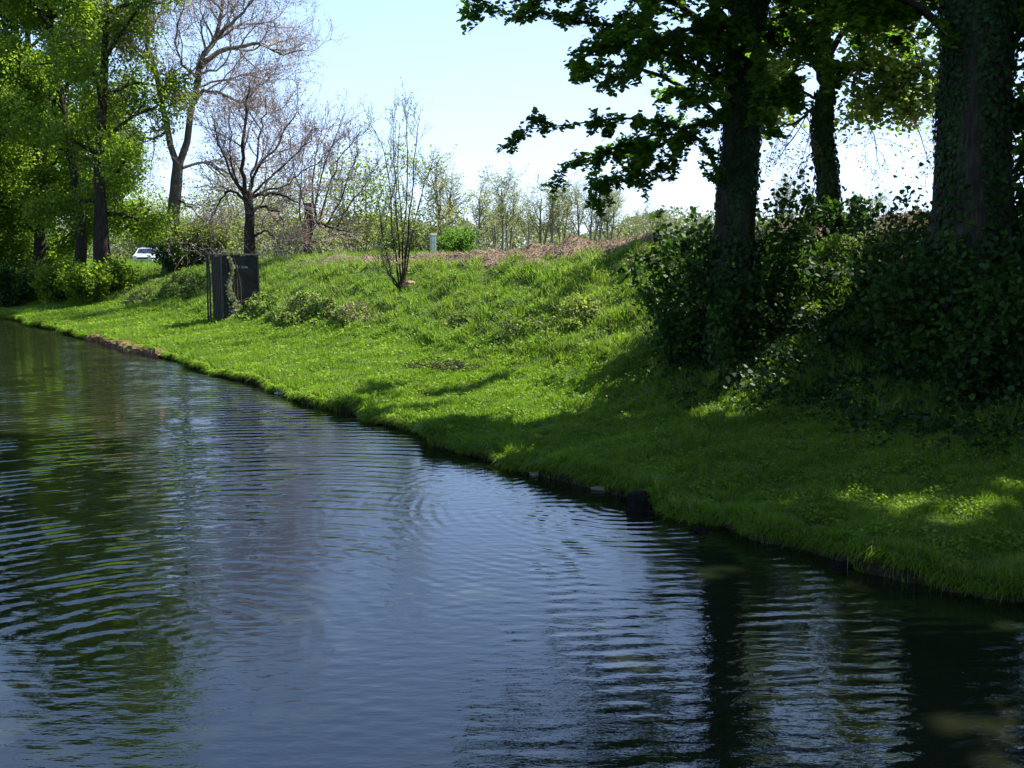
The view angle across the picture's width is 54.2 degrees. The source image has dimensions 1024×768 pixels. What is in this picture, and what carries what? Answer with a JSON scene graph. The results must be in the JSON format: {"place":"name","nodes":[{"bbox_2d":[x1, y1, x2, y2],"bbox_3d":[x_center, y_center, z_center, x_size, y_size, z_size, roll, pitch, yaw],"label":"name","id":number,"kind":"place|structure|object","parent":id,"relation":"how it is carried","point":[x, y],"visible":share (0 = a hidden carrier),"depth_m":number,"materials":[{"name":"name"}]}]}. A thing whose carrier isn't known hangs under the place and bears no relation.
{"place":"outdoors","nodes":[
{"label":"outdoors","id":0,"kind":"place"},
{"bbox_2d":[0,317,1023,767],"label":"water","id":1,"kind":"structure","parent":0,"point":[200,569],"depth_m":7.67,"materials":[{"name":"blue liquid"}]},
{"bbox_2d":[529,471,537,475],"bbox_3d":[0.313,1.118,12.464,0.210,0.113,0.134,0,8,0],"label":"waterside stone","id":2,"kind":"object","parent":1,"relation":"in","point":[533,473],"visible":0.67,"depth_m":12.42,"materials":[{"name":"grey stone"}]},
{"bbox_2d":[590,486,604,490],"bbox_3d":[1.062,1.225,11.695,0.310,0.084,0.117,0,8,0],"label":"waterside stone","id":3,"kind":"object","parent":1,"relation":"in","point":[596,488],"visible":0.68,"depth_m":11.65,"materials":[{"name":"grey stone"}]},
{"bbox_2d":[625,490,656,514],"bbox_3d":[1.463,1.353,10.752,0.530,0.421,0.349,0,8,0],"label":"tree stump","id":4,"kind":"object","parent":1,"relation":"in","point":[637,504],"visible":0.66,"depth_m":10.65,"materials":[{"name":"black wood"}]},
{"bbox_2d":[826,561,853,568],"bbox_3d":[2.947,1.624,8.859,0.333,0.096,0.140,0,8,0],"label":"muddy stone","id":5,"kind":"object","parent":1,"relation":"in","point":[838,565],"visible":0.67,"depth_m":8.82,"materials":[{"name":"black stone"}]},
{"bbox_2d":[0,211,1023,602],"bbox_3d":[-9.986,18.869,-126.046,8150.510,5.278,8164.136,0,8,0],"label":"ground","id":6,"kind":"structure","parent":0,"point":[878,571],"depth_m":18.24,"materials":[{"name":"green plant"}]},
{"bbox_2d":[0,251,42,307],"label":"leafy bush","id":7,"kind":"object","parent":6,"relation":"on","point":[14,289],"visible":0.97,"depth_m":43.80,"materials":[{"name":"green plant"}]},
{"bbox_2d":[0,262,50,301],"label":"leafy bush","id":8,"kind":"object","parent":6,"relation":"on","point":[35,298],"visible":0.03,"depth_m":45.56,"materials":[{"name":"green plant"}]},
{"bbox_2d":[0,17,70,266],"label":"green tree","id":9,"kind":"object","parent":6,"relation":"on","point":[8,200],"visible":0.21,"depth_m":50.66,"materials":[{"name":"green plant"}]},
{"bbox_2d":[0,228,70,272],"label":"leafy bush","id":10,"kind":"object","parent":6,"relation":"on","point":[22,256],"visible":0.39,"depth_m":53.64,"materials":[{"name":"green plant"}]},
{"bbox_2d":[0,36,81,263],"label":"green tree","id":11,"kind":"object","parent":6,"relation":"on","point":[5,238],"visible":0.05,"depth_m":53.70,"materials":[{"name":"green plant"}]},
{"bbox_2d":[28,254,91,303],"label":"leafy bush","id":12,"kind":"object","parent":6,"relation":"on","point":[50,291],"visible":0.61,"depth_m":43.38,"materials":[{"name":"green plant"}]},
{"bbox_2d":[0,0,133,269],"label":"green tree","id":13,"kind":"object","parent":6,"relation":"on","point":[67,245],"visible":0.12,"depth_m":51.69,"materials":[{"name":"green plant"}]},
{"bbox_2d":[0,0,163,267],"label":"green tree","id":14,"kind":"object","parent":6,"relation":"on","point":[8,42],"visible":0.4,"depth_m":46.96,"materials":[{"name":"green plant"}]},
{"bbox_2d":[47,259,119,303],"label":"leafy bush","id":15,"kind":"object","parent":6,"relation":"on","point":[82,284],"visible":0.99,"depth_m":41.77,"materials":[{"name":"green plant"}]},
{"bbox_2d":[0,0,212,295],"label":"green tree","id":16,"kind":"object","parent":6,"relation":"on","point":[109,150],"visible":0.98,"depth_m":42.78,"materials":[{"name":"green plant"}]},
{"bbox_2d":[86,253,140,294],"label":"leafy bush","id":17,"kind":"object","parent":6,"relation":"on","point":[126,277],"visible":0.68,"depth_m":42.99,"materials":[{"name":"green plant"}]},
{"bbox_2d":[83,334,164,358],"bbox_3d":[-10.960,-0.958,28.270,0.819,0.597,6.722,-6,10,-36],"label":"stone edging","id":18,"kind":"object","parent":6,"relation":"on","point":[129,349],"visible":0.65,"depth_m":27.41,"materials":[{"name":"brown stone"}]},
{"bbox_2d":[118,287,156,304],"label":"bramble clump","id":19,"kind":"object","parent":6,"relation":"on","point":[131,297],"visible":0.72,"depth_m":39.84,"materials":[{"name":"green plant"}]},
{"bbox_2d":[133,248,157,260],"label":"parked car","id":20,"kind":"object","parent":6,"relation":"on","point":[138,255],"visible":0.58,"depth_m":89.83,"materials":[{"name":"silver metal"}]},
{"bbox_2d":[109,174,202,259],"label":"spring bush","id":21,"kind":"object","parent":6,"relation":"on","point":[137,244],"visible":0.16,"depth_m":110.14,"materials":[{"name":"green plant"}]},
{"bbox_2d":[121,268,211,301],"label":"bramble clump","id":22,"kind":"object","parent":6,"relation":"on","point":[183,283],"visible":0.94,"depth_m":38.04,"materials":[{"name":"green plant"}]},
{"bbox_2d":[140,233,202,272],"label":"leafy bush","id":23,"kind":"object","parent":6,"relation":"on","point":[169,264],"visible":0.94,"depth_m":44.86,"materials":[{"name":"green plant"}]},
{"bbox_2d":[38,0,354,272],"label":"bare tree","id":24,"kind":"object","parent":6,"relation":"on","point":[175,193],"visible":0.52,"depth_m":45.73,"materials":[{"name":"brown plant"}]},
{"bbox_2d":[161,211,243,266],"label":"leafy bush","id":25,"kind":"object","parent":6,"relation":"on","point":[218,237],"visible":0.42,"depth_m":46.01,"materials":[{"name":"green plant"}]},
{"bbox_2d":[205,256,208,320],"bbox_3d":[-9.611,-2.954,31.590,0.093,2.143,0.070,0,8,0],"label":"thin post","id":26,"kind":"object","parent":6,"relation":"on","point":[207,288],"visible":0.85,"depth_m":31.56,"materials":[{"name":"metal"}]},
{"bbox_2d":[207,255,211,319],"bbox_3d":[-9.550,-2.986,31.586,0.073,2.179,0.070,0,8,0],"label":"thin post","id":27,"kind":"object","parent":6,"relation":"on","point":[209,287],"visible":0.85,"depth_m":31.56,"materials":[{"name":"black metal"}]},
{"bbox_2d":[149,178,271,252],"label":"spring bush","id":28,"kind":"object","parent":6,"relation":"on","point":[190,213],"visible":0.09,"depth_m":69.74,"materials":[{"name":"green plant"}]},
{"bbox_2d":[211,250,259,319],"bbox_3d":[-8.693,-2.982,31.749,1.220,2.532,1.461,-5,9,-33],"label":"metal box","id":29,"kind":"object","parent":6,"relation":"on","point":[235,279],"visible":0.67,"depth_m":31.47,"materials":[{"name":"black metal"}]},
{"bbox_2d":[180,156,303,256],"bbox_3d":[-16.837,-10.278,60.794,8.263,8.192,7.057,0,8,0],"label":"spring bush","id":30,"kind":"object","parent":6,"relation":"on","point":[259,224],"visible":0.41,"depth_m":60.99,"materials":[{"name":"green plant"}]},
{"bbox_2d":[225,290,288,321],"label":"bramble clump","id":31,"kind":"object","parent":6,"relation":"on","point":[256,301],"visible":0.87,"depth_m":31.06,"materials":[{"name":"green plant"}]},
{"bbox_2d":[158,39,372,261],"bbox_3d":[-9.391,-8.433,39.384,8.326,9.615,6.240,0,8,0],"label":"pollard tree","id":32,"kind":"object","parent":6,"relation":"on","point":[247,198],"visible":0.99,"depth_m":39.16,"materials":[{"name":"brown plant"}]},
{"bbox_2d":[229,168,351,256],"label":"spring bush","id":33,"kind":"object","parent":6,"relation":"on","point":[290,211],"visible":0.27,"depth_m":64.58,"materials":[{"name":"green plant"}]},
{"bbox_2d":[248,284,338,325],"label":"bramble clump","id":34,"kind":"object","parent":6,"relation":"on","point":[310,305],"visible":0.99,"depth_m":28.42,"materials":[{"name":"green plant"}]},
{"bbox_2d":[86,249,509,263],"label":"meadow grass","id":35,"kind":"structure","parent":6,"relation":"on","point":[148,261],"depth_m":42.37,"materials":[{"name":"green plant"}]},
{"bbox_2d":[262,88,399,255],"bbox_3d":[-7.728,-8.451,41.283,6.054,7.670,3.544,2,8,11],"label":"tree","id":36,"kind":"object","parent":6,"relation":"on","point":[340,219],"visible":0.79,"depth_m":41.28,"materials":[{"name":"brown plant"}]},
{"bbox_2d":[286,213,380,253],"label":"spring bush","id":37,"kind":"object","parent":6,"relation":"on","point":[333,243],"visible":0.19,"depth_m":73.23,"materials":[{"name":"green plant"}]},
{"bbox_2d":[326,300,384,324],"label":"bramble clump","id":38,"kind":"object","parent":6,"relation":"on","point":[353,316],"visible":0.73,"depth_m":26.25,"materials":[{"name":"green plant"}]},
{"bbox_2d":[295,124,438,252],"bbox_3d":[-6.844,-8.134,45.223,7.123,6.824,6.553,0,8,0],"label":"spring bush","id":39,"kind":"object","parent":6,"relation":"on","point":[370,195],"visible":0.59,"depth_m":45.14,"materials":[{"name":"green plant"}]},
{"bbox_2d":[361,202,443,253],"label":"spring bush","id":40,"kind":"object","parent":6,"relation":"on","point":[414,237],"visible":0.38,"depth_m":58.33,"materials":[{"name":"green plant"}]},
{"bbox_2d":[358,77,450,290],"bbox_3d":[-2.998,-5.405,27.579,2.571,5.946,1.932,0,8,0],"label":"multi stemmed tree","id":41,"kind":"object","parent":6,"relation":"on","point":[399,285],"visible":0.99,"depth_m":27.62,"materials":[{"name":"brown plant"}]},
{"bbox_2d":[402,280,414,287],"bbox_3d":[-2.855,-2.750,27.726,0.380,0.240,0.290,0,8,0],"label":"broken stone","id":42,"kind":"object","parent":6,"relation":"on","point":[405,285],"visible":0.73,"depth_m":27.62,"materials":[{"name":"grey stone"}]},
{"bbox_2d":[429,234,436,251],"bbox_3d":[-3.680,-6.313,46.574,0.300,1.347,0.280,-4,9,-28],"label":"marker post","id":43,"kind":"object","parent":6,"relation":"on","point":[432,242],"visible":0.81,"depth_m":46.44,"materials":[{"name":"concrete"}]},
{"bbox_2d":[393,190,473,252],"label":"spring bush","id":44,"kind":"object","parent":6,"relation":"on","point":[436,226],"visible":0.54,"depth_m":59.05,"materials":[{"name":"green plant"}]},
{"bbox_2d":[398,144,481,250],"bbox_3d":[-4.264,-10.440,58.632,5.135,7.117,4.430,0,8,0],"label":"tree","id":45,"kind":"object","parent":6,"relation":"on","point":[434,195],"visible":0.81,"depth_m":58.49,"materials":[{"name":"green plant"}]},
{"bbox_2d":[395,357,485,369],"bbox_3d":[-1.043,-0.375,19.758,2.016,0.250,1.748,-7,10,-41],"label":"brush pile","id":46,"kind":"object","parent":6,"relation":"on","point":[440,366],"visible":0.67,"depth_m":19.53,"materials":[{"name":"brown plant"}]},
{"bbox_2d":[417,159,468,231],"bbox_3d":[-4.189,-10.783,63.147,3.818,6.623,4.284,2,8,15],"label":"tree","id":47,"kind":"object","parent":6,"relation":"on","point":[447,202],"visible":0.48,"depth_m":62.88,"materials":[{"name":"green plant"}]},
{"bbox_2d":[428,224,488,252],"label":"green bush","id":48,"kind":"object","parent":6,"relation":"on","point":[464,238],"visible":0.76,"depth_m":51.02,"materials":[{"name":"green plant"}]},
{"bbox_2d":[438,308,484,329],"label":"bramble clump","id":49,"kind":"object","parent":6,"relation":"on","point":[463,315],"visible":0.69,"depth_m":23.20,"materials":[{"name":"green plant"}]},
{"bbox_2d":[465,172,501,249],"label":"tree","id":50,"kind":"object","parent":6,"relation":"on","point":[480,199],"visible":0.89,"depth_m":98.52,"materials":[{"name":"green plant"}]},
{"bbox_2d":[470,189,510,247],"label":"tree","id":51,"kind":"object","parent":6,"relation":"on","point":[493,234],"visible":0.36,"depth_m":110.20,"materials":[{"name":"green plant"}]},
{"bbox_2d":[476,160,530,250],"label":"tree","id":52,"kind":"object","parent":6,"relation":"on","point":[503,223],"visible":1,"depth_m":94.01,"materials":[{"name":"green plant"}]},
{"bbox_2d":[0,294,1023,580],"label":"lawn clover","id":53,"kind":"object","parent":6,"relation":"on","point":[858,486],"visible":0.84,"depth_m":12.70,"materials":[{"name":"green plant"}]},
{"bbox_2d":[492,170,537,250],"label":"tree","id":54,"kind":"object","parent":6,"relation":"on","point":[509,246],"visible":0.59,"depth_m":103.34,"materials":[{"name":"green plant"}]},
{"bbox_2d":[11,206,1021,258],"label":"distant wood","id":55,"kind":"object","parent":6,"relation":"on","point":[484,241],"visible":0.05,"depth_m":156.26,"materials":[{"name":"green plant"}]},
{"bbox_2d":[485,311,556,348],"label":"bramble clump","id":56,"kind":"object","parent":6,"relation":"on","point":[521,322],"visible":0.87,"depth_m":20.55,"materials":[{"name":"green plant"}]},
{"bbox_2d":[510,198,538,243],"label":"tree","id":57,"kind":"object","parent":6,"relation":"on","point":[527,235],"visible":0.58,"depth_m":108.85,"materials":[{"name":"green plant"}]},
{"bbox_2d":[508,169,576,244],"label":"tree","id":58,"kind":"object","parent":6,"relation":"on","point":[533,217],"visible":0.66,"depth_m":100.36,"materials":[{"name":"green plant"}]},
{"bbox_2d":[67,202,1023,430],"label":"bank grass","id":59,"kind":"structure","parent":6,"relation":"on","point":[620,312],"depth_m":22.32,"materials":[{"name":"green plant"}]},
{"bbox_2d":[534,174,586,243],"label":"tree","id":60,"kind":"object","parent":6,"relation":"on","point":[551,227],"visible":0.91,"depth_m":96.31,"materials":[{"name":"green plant"}]},
{"bbox_2d":[546,184,589,242],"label":"tree","id":61,"kind":"object","parent":6,"relation":"on","point":[564,227],"visible":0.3,"depth_m":102.37,"materials":[{"name":"green plant"}]},
{"bbox_2d":[539,293,605,335],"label":"bramble clump","id":62,"kind":"object","parent":6,"relation":"on","point":[587,304],"visible":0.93,"depth_m":20.09,"materials":[{"name":"green plant"}]},
{"bbox_2d":[556,175,588,237],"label":"tree","id":63,"kind":"object","parent":6,"relation":"on","point":[577,217],"visible":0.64,"depth_m":98.77,"materials":[{"name":"green plant"}]},
{"bbox_2d":[566,169,624,239],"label":"tree","id":64,"kind":"object","parent":6,"relation":"on","point":[597,224],"visible":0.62,"depth_m":95.54,"materials":[{"name":"green plant"}]},
{"bbox_2d":[587,188,625,239],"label":"tree","id":65,"kind":"object","parent":6,"relation":"on","point":[600,232],"visible":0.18,"depth_m":104.85,"materials":[{"name":"green plant"}]},
{"bbox_2d":[587,185,635,241],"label":"tree","id":66,"kind":"object","parent":6,"relation":"on","point":[611,222],"visible":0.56,"depth_m":98.30,"materials":[{"name":"green plant"}]},
{"bbox_2d":[605,242,660,282],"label":"bramble clump","id":67,"kind":"object","parent":6,"relation":"on","point":[626,262],"visible":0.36,"depth_m":21.26,"materials":[{"name":"green plant"}]},
{"bbox_2d":[625,204,646,236],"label":"tree","id":68,"kind":"object","parent":6,"relation":"on","point":[637,229],"visible":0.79,"depth_m":123.32,"materials":[{"name":"green plant"}]},
{"bbox_2d":[631,197,675,233],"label":"tree","id":69,"kind":"object","parent":6,"relation":"on","point":[653,222],"visible":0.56,"depth_m":118.32,"materials":[{"name":"green plant"}]},
{"bbox_2d":[608,205,712,341],"bbox_3d":[2.612,-1.749,17.494,2.160,2.796,1.411,7,10,41],"label":"leafy shrub","id":70,"kind":"object","parent":6,"relation":"on","point":[647,295],"visible":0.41,"depth_m":17.15,"materials":[{"name":"green plant"}]},
{"bbox_2d":[324,207,1021,267],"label":"dead leaf litter","id":71,"kind":"object","parent":6,"relation":"on","point":[557,248],"visible":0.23,"depth_m":26.67,"materials":[{"name":"brown plant"}]},
{"bbox_2d":[642,294,706,369],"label":"leafy shrub","id":72,"kind":"object","parent":6,"relation":"on","point":[665,326],"visible":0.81,"depth_m":16.11,"materials":[{"name":"green plant"}]},
{"bbox_2d":[650,215,729,364],"bbox_3d":[3.128,-1.359,16.261,1.677,2.734,1.808,3,8,20],"label":"leafy shrub","id":73,"kind":"object","parent":6,"relation":"on","point":[684,276],"visible":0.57,"depth_m":15.92,"materials":[{"name":"green plant"}]},
{"bbox_2d":[456,0,943,372],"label":"lime tree","id":74,"kind":"object","parent":6,"relation":"on","point":[741,85],"visible":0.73,"depth_m":15.05,"materials":[{"name":"green plant"}]},
{"bbox_2d":[692,248,794,369],"bbox_3d":[3.407,-0.988,15.418,1.852,2.287,1.269,-5,9,-32],"label":"leafy shrub","id":75,"kind":"object","parent":6,"relation":"on","point":[729,324],"visible":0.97,"depth_m":15.28,"materials":[{"name":"green plant"}]},
{"bbox_2d":[770,169,799,219],"bbox_3d":[16.181,-9.997,59.072,2.880,5.419,2.567,-6,10,-35],"label":"tree","id":76,"kind":"object","parent":6,"relation":"on","point":[786,208],"visible":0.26,"depth_m":58.76,"materials":[{"name":"green plant"}]},
{"bbox_2d":[761,281,841,344],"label":"bramble clump","id":77,"kind":"object","parent":6,"relation":"on","point":[815,303],"visible":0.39,"depth_m":16.05,"materials":[{"name":"green plant"}]},
{"bbox_2d":[754,157,852,335],"bbox_3d":[4.274,-1.948,16.055,2.172,3.304,1.863,0,8,0],"label":"leafy shrub","id":78,"kind":"object","parent":6,"relation":"on","point":[795,258],"visible":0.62,"depth_m":15.77,"materials":[{"name":"green plant"}]},
{"bbox_2d":[590,217,1023,459],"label":"ivy ground cover","id":79,"kind":"object","parent":6,"relation":"on","point":[762,372],"visible":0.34,"depth_m":14.45,"materials":[{"name":"green plant"}]},
{"bbox_2d":[593,0,1023,397],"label":"lime tree","id":80,"kind":"object","parent":6,"relation":"on","point":[977,114],"visible":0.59,"depth_m":12.61,"materials":[{"name":"green plant"}]},
{"bbox_2d":[796,190,883,239],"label":"leafy shrub","id":81,"kind":"object","parent":6,"relation":"on","point":[836,217],"visible":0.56,"depth_m":18.33,"materials":[{"name":"green plant"}]},
{"bbox_2d":[804,227,875,282],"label":"bramble clump","id":82,"kind":"object","parent":6,"relation":"on","point":[833,239],"visible":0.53,"depth_m":17.10,"materials":[{"name":"green plant"}]},
{"bbox_2d":[760,0,942,218],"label":"ivy tree","id":83,"kind":"object","parent":6,"relation":"on","point":[896,76],"visible":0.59,"depth_m":25.06,"materials":[{"name":"green plant"}]},
{"bbox_2d":[867,188,891,218],"bbox_3d":[21.367,-9.562,59.443,2.347,4.270,2.720,-4,9,-28],"label":"tree","id":84,"kind":"object","parent":6,"relation":"on","point":[883,198],"visible":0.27,"depth_m":58.84,"materials":[{"name":"green plant"}]},
{"bbox_2d":[845,243,914,311],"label":"leafy shrub","id":85,"kind":"object","parent":6,"relation":"on","point":[863,283],"visible":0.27,"depth_m":15.23,"materials":[{"name":"green plant"}]},
{"bbox_2d":[838,160,931,363],"bbox_3d":[5.768,-1.648,14.400,2.259,3.068,2.185,0,8,0],"label":"leafy shrub","id":86,"kind":"object","parent":6,"relation":"on","point":[899,238],"visible":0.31,"depth_m":14.19,"materials":[{"name":"green plant"}]},
{"bbox_2d":[832,235,970,395],"bbox_3d":[5.583,-0.889,13.771,1.887,2.342,2.190,0,8,0],"label":"leafy shrub","id":87,"kind":"object","parent":6,"relation":"on","point":[898,347],"visible":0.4,"depth_m":13.33,"materials":[{"name":"green plant"}]},
{"bbox_2d":[857,252,1023,389],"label":"leafy shrub","id":88,"kind":"object","parent":6,"relation":"on","point":[925,333],"visible":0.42,"depth_m":12.89,"materials":[{"name":"green plant"}]},
{"bbox_2d":[908,224,1023,414],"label":"leafy shrub","id":89,"kind":"object","parent":6,"relation":"on","point":[961,351],"visible":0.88,"depth_m":12.27,"materials":[{"name":"green plant"}]},
{"bbox_2d":[913,141,1023,327],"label":"leafy shrub","id":90,"kind":"object","parent":6,"relation":"on","point":[1016,212],"visible":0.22,"depth_m":12.61,"materials":[{"name":"green plant"}]},
{"bbox_2d":[984,282,1023,398],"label":"leafy shrub","id":91,"kind":"object","parent":6,"relation":"on","point":[1015,367],"visible":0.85,"depth_m":12.03,"materials":[{"name":"green plant"}]},
{"bbox_2d":[1012,95,1023,164],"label":"lime tree","id":92,"kind":"object","parent":6,"relation":"on","point":[1019,141],"visible":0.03,"depth_m":21.07,"materials":[{"name":"green plant"}]},
{"bbox_2d":[1017,5,1023,53],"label":"lime tree","id":93,"kind":"object","parent":6,"relation":"on","point":[1021,21],"visible":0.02,"depth_m":13.78,"materials":[{"name":"green plant"}]},
{"bbox_2d":[0,0,1023,248],"label":"sky","id":94,"kind":"structure","parent":0,"point":[476,89],"materials":[{"name":"blue"}]}
]}

